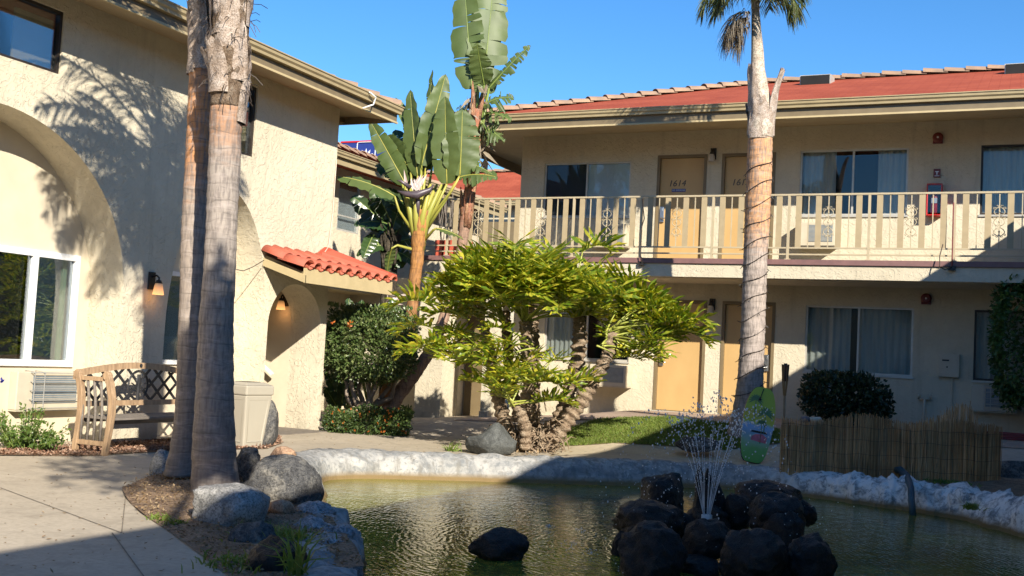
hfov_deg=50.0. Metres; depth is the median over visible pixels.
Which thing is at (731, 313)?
door
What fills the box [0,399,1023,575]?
ground
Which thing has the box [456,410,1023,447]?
walkway
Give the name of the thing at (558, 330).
window
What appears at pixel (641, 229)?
hanging cable
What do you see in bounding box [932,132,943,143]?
fire alarm bell
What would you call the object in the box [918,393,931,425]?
standpipe
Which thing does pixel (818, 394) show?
dark shrub
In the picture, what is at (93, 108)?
arcade building
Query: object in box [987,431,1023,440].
curb
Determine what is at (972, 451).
reed fence
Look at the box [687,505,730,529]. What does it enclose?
lava stone
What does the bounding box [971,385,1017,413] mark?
air conditioner
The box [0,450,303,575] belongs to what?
path joints
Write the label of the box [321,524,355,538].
boulder
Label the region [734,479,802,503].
lava stone
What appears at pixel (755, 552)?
lava stone
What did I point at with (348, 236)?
wing
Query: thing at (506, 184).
building
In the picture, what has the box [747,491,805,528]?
lava stone
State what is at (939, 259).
bracket cable
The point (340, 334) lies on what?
clipped shrub
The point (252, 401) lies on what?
litter bin
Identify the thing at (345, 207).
window
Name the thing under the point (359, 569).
boulder
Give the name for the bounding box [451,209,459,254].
planter
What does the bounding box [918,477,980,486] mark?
grass tuft
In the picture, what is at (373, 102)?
gutter cord
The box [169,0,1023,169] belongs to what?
sky
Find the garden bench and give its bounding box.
[71,363,176,455]
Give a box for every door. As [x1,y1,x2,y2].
[652,300,706,412]
[653,154,707,257]
[718,152,775,258]
[718,301,775,414]
[941,355,957,373]
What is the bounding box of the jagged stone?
[692,466,724,511]
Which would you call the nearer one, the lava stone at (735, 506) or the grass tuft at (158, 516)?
the grass tuft at (158, 516)
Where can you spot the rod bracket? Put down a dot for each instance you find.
(952, 268)
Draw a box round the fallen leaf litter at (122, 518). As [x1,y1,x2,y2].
[0,433,449,572]
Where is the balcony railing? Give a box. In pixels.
[426,191,1023,260]
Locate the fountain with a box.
[545,390,859,573]
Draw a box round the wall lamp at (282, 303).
[276,294,288,309]
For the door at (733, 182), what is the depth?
20.36 m
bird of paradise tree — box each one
[336,70,496,409]
[350,187,410,391]
[371,0,530,424]
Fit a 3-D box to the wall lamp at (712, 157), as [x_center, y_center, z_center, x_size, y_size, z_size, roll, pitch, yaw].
[3.727,-2.482,20.458,0.140,0.280,0.202,1,-4,25]
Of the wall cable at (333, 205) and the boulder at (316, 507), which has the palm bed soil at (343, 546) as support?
the boulder at (316, 507)
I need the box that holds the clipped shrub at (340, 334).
[323,301,421,408]
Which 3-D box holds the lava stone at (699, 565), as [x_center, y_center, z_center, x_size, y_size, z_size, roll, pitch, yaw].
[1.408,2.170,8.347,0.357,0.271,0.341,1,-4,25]
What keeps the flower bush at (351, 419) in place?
on the ground at (71, 491)
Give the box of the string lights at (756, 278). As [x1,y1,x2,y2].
[731,161,773,396]
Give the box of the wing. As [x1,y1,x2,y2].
[321,142,507,409]
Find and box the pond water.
[323,479,1023,575]
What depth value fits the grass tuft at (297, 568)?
6.15 m
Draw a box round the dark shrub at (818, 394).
[796,368,896,428]
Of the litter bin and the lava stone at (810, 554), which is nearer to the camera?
the lava stone at (810, 554)
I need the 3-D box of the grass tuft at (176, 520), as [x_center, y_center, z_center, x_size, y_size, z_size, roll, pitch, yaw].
[-2.374,1.631,7.719,0.203,0.077,0.222,6,-5,-38]
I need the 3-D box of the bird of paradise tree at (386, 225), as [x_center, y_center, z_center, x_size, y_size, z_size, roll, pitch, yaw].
[-2.259,0.130,19.282,1.363,3.864,0.593,4,-4,-11]
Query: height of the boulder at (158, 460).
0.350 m
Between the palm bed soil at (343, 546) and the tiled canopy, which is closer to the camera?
the palm bed soil at (343, 546)
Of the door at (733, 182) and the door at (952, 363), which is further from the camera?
the door at (733, 182)
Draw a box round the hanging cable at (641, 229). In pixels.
[639,198,644,261]
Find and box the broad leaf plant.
[323,298,405,410]
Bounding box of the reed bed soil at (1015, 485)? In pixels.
[885,477,1023,496]
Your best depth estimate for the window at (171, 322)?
14.91 m
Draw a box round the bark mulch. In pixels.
[0,435,282,455]
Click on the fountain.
(708, 515)
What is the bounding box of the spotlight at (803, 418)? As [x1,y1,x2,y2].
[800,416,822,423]
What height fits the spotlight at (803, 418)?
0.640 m
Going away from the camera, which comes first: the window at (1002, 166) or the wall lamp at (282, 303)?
the wall lamp at (282, 303)
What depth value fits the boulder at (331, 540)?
7.19 m
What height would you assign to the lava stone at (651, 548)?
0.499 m
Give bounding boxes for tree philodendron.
[380,225,722,455]
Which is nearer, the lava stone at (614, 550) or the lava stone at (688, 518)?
the lava stone at (614, 550)
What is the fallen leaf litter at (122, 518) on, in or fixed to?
on the ground at (71, 491)
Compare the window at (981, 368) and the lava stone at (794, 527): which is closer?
the lava stone at (794, 527)
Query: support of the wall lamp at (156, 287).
attached to the arcade building at (93, 108)
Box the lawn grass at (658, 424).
[560,415,780,449]
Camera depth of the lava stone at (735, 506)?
9.41 m
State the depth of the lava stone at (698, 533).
8.48 m
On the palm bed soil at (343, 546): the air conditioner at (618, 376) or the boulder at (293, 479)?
the boulder at (293, 479)
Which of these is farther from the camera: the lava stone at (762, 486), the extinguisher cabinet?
the extinguisher cabinet
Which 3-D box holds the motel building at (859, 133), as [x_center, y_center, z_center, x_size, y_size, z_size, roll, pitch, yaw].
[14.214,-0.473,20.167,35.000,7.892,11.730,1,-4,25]
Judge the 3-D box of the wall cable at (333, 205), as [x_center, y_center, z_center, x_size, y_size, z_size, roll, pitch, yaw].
[-2.861,-1.259,17.227,0.018,1.560,0.268,2,-4,20]
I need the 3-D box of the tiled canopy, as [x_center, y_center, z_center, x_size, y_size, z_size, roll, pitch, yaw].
[-2.724,-0.323,16.698,0.829,0.670,2.547,1,-4,25]
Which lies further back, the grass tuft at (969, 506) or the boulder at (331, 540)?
the grass tuft at (969, 506)
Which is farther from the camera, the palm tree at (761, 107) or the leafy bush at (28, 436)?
the palm tree at (761, 107)
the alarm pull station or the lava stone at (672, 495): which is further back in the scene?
the alarm pull station
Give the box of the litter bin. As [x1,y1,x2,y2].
[234,381,273,447]
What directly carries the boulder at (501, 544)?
in the pond water
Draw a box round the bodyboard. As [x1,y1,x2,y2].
[740,387,774,463]
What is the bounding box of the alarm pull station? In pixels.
[933,169,940,177]
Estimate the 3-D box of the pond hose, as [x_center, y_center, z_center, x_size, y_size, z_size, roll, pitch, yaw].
[4.788,2.454,13.468,0.129,0.471,2.031,2,-4,12]
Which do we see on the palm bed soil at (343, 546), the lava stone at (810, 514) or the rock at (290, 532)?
the rock at (290, 532)
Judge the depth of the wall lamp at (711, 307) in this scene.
20.19 m
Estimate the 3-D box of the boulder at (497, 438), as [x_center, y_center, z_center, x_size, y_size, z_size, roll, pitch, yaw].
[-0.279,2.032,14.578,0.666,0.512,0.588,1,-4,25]
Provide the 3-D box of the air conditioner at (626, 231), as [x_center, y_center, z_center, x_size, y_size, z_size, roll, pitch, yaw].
[1.891,-0.993,21.093,0.710,0.435,0.332,1,-4,25]
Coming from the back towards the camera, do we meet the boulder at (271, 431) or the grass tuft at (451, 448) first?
the grass tuft at (451, 448)
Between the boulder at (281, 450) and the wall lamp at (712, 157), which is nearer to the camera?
the boulder at (281, 450)
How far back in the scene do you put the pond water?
10.31 m
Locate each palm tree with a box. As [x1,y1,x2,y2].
[162,0,210,477]
[190,0,267,492]
[695,0,811,437]
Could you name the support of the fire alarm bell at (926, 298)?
attached to the motel building at (859, 133)
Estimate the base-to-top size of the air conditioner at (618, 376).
0.415 m
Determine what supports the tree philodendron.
on the ground at (71, 491)
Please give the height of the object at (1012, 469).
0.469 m
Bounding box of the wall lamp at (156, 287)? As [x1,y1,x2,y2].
[147,272,163,294]
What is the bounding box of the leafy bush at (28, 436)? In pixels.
[0,402,71,449]
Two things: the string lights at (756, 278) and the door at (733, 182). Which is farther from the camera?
the door at (733, 182)
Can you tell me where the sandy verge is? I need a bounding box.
[550,443,779,465]
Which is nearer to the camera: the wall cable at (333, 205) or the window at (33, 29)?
the window at (33, 29)
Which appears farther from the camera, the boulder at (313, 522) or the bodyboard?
the bodyboard
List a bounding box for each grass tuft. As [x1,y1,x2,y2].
[144,512,178,520]
[155,517,190,525]
[181,547,260,574]
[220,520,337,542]
[258,514,332,575]
[441,441,464,451]
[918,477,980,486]
[960,501,986,510]
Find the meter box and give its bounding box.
[939,354,959,415]
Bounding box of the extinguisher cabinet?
[926,183,942,216]
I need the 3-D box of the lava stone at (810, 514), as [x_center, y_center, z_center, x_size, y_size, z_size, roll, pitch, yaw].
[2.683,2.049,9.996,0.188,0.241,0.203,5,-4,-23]
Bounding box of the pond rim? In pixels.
[291,448,1023,575]
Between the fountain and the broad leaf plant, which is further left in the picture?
the broad leaf plant
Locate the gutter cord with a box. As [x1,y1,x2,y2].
[362,92,376,108]
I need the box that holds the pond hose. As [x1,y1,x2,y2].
[893,466,915,515]
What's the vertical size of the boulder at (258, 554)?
0.444 m
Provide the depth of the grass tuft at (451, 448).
14.73 m
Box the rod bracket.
[948,203,955,270]
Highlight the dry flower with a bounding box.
[386,294,405,306]
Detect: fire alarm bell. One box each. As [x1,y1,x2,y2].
[921,293,931,304]
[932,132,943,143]
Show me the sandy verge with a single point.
(677, 452)
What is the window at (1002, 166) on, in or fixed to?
in the motel building at (859, 133)
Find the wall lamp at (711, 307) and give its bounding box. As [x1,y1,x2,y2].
[707,298,715,312]
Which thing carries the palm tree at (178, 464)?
on the palm bed soil at (343, 546)
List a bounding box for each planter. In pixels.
[435,190,446,254]
[444,193,453,255]
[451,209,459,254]
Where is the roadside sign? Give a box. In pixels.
[341,140,384,155]
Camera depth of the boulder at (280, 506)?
8.39 m
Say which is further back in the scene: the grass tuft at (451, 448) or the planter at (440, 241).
the planter at (440, 241)
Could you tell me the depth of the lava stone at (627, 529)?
8.84 m
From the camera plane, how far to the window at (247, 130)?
15.54 m
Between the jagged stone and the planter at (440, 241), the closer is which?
the jagged stone
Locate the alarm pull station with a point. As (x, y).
(936, 173)
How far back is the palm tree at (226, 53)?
9.22 m
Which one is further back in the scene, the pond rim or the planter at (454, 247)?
the planter at (454, 247)
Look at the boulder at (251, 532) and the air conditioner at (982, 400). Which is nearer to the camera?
the boulder at (251, 532)
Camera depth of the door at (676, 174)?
20.79 m
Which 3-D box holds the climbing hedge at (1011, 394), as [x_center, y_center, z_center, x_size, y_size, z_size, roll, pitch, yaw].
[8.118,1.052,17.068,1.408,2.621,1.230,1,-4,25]
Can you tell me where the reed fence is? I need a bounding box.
[779,401,1002,480]
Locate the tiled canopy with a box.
[261,245,397,294]
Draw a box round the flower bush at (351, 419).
[320,403,414,436]
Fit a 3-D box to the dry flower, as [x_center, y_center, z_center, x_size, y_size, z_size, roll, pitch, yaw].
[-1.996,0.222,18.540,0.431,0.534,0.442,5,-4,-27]
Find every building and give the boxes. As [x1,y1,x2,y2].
[0,0,404,444]
[343,63,1023,432]
[426,168,520,339]
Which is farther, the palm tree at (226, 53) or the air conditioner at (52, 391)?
the air conditioner at (52, 391)
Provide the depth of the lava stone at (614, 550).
8.86 m
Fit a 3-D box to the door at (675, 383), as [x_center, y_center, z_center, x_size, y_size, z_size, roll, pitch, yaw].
[3.140,1.282,20.537,0.961,2.120,0.150,1,-4,25]
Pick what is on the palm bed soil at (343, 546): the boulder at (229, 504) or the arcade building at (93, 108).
the boulder at (229, 504)
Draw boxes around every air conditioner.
[7,370,83,411]
[590,224,629,248]
[590,364,631,387]
[801,222,834,246]
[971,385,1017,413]
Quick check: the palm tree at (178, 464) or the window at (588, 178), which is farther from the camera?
the window at (588, 178)
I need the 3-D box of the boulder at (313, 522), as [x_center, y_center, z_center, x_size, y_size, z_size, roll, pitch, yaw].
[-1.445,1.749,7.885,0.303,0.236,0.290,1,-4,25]
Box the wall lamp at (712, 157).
[708,148,716,162]
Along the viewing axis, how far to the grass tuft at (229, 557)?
6.37 m
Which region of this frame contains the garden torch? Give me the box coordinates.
[782,363,789,419]
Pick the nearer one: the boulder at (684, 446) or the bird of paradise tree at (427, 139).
the boulder at (684, 446)
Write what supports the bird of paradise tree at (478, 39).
on the ground at (71, 491)
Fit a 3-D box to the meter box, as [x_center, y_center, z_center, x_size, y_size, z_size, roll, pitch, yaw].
[7.342,1.756,18.485,0.319,1.287,0.115,1,-4,25]
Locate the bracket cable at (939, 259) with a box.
[939,244,951,269]
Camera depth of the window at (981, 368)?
18.49 m
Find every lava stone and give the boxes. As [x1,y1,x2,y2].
[611,531,623,555]
[612,498,684,533]
[617,520,687,575]
[620,525,634,538]
[640,472,683,509]
[679,512,693,538]
[680,554,718,575]
[682,518,729,559]
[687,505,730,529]
[718,528,788,575]
[723,492,749,530]
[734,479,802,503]
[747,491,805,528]
[763,510,805,546]
[787,531,837,575]
[801,499,816,526]
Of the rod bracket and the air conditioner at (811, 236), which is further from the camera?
the air conditioner at (811, 236)
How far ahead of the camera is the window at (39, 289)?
12.91 m
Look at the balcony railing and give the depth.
18.84 m
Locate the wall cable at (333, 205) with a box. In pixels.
[325,160,336,251]
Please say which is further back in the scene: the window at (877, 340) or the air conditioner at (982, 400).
the window at (877, 340)
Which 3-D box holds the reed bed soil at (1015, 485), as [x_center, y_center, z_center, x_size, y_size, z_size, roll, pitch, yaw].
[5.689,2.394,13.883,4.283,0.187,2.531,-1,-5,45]
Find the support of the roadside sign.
on the outer ground
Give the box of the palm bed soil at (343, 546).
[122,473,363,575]
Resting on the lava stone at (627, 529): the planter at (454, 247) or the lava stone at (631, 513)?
the lava stone at (631, 513)
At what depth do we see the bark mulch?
12.43 m
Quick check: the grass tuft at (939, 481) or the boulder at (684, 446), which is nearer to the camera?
the grass tuft at (939, 481)
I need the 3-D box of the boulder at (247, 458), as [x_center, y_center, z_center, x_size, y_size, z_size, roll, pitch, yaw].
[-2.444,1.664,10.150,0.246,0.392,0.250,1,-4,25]
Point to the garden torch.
(785, 371)
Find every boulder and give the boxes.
[149,449,167,474]
[192,482,269,526]
[227,521,276,542]
[236,447,260,481]
[243,454,323,503]
[245,535,307,571]
[262,400,278,446]
[267,499,294,513]
[270,446,296,455]
[293,515,330,528]
[295,500,336,514]
[315,537,338,543]
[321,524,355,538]
[353,566,363,575]
[465,422,516,455]
[468,527,529,560]
[675,437,721,452]
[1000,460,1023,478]
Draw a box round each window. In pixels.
[0,0,62,73]
[0,245,80,366]
[162,271,179,363]
[241,86,256,156]
[336,175,360,234]
[542,161,630,218]
[542,300,629,363]
[799,148,908,217]
[802,305,913,378]
[971,310,1023,383]
[978,144,1023,216]
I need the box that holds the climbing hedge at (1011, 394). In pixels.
[987,274,1023,413]

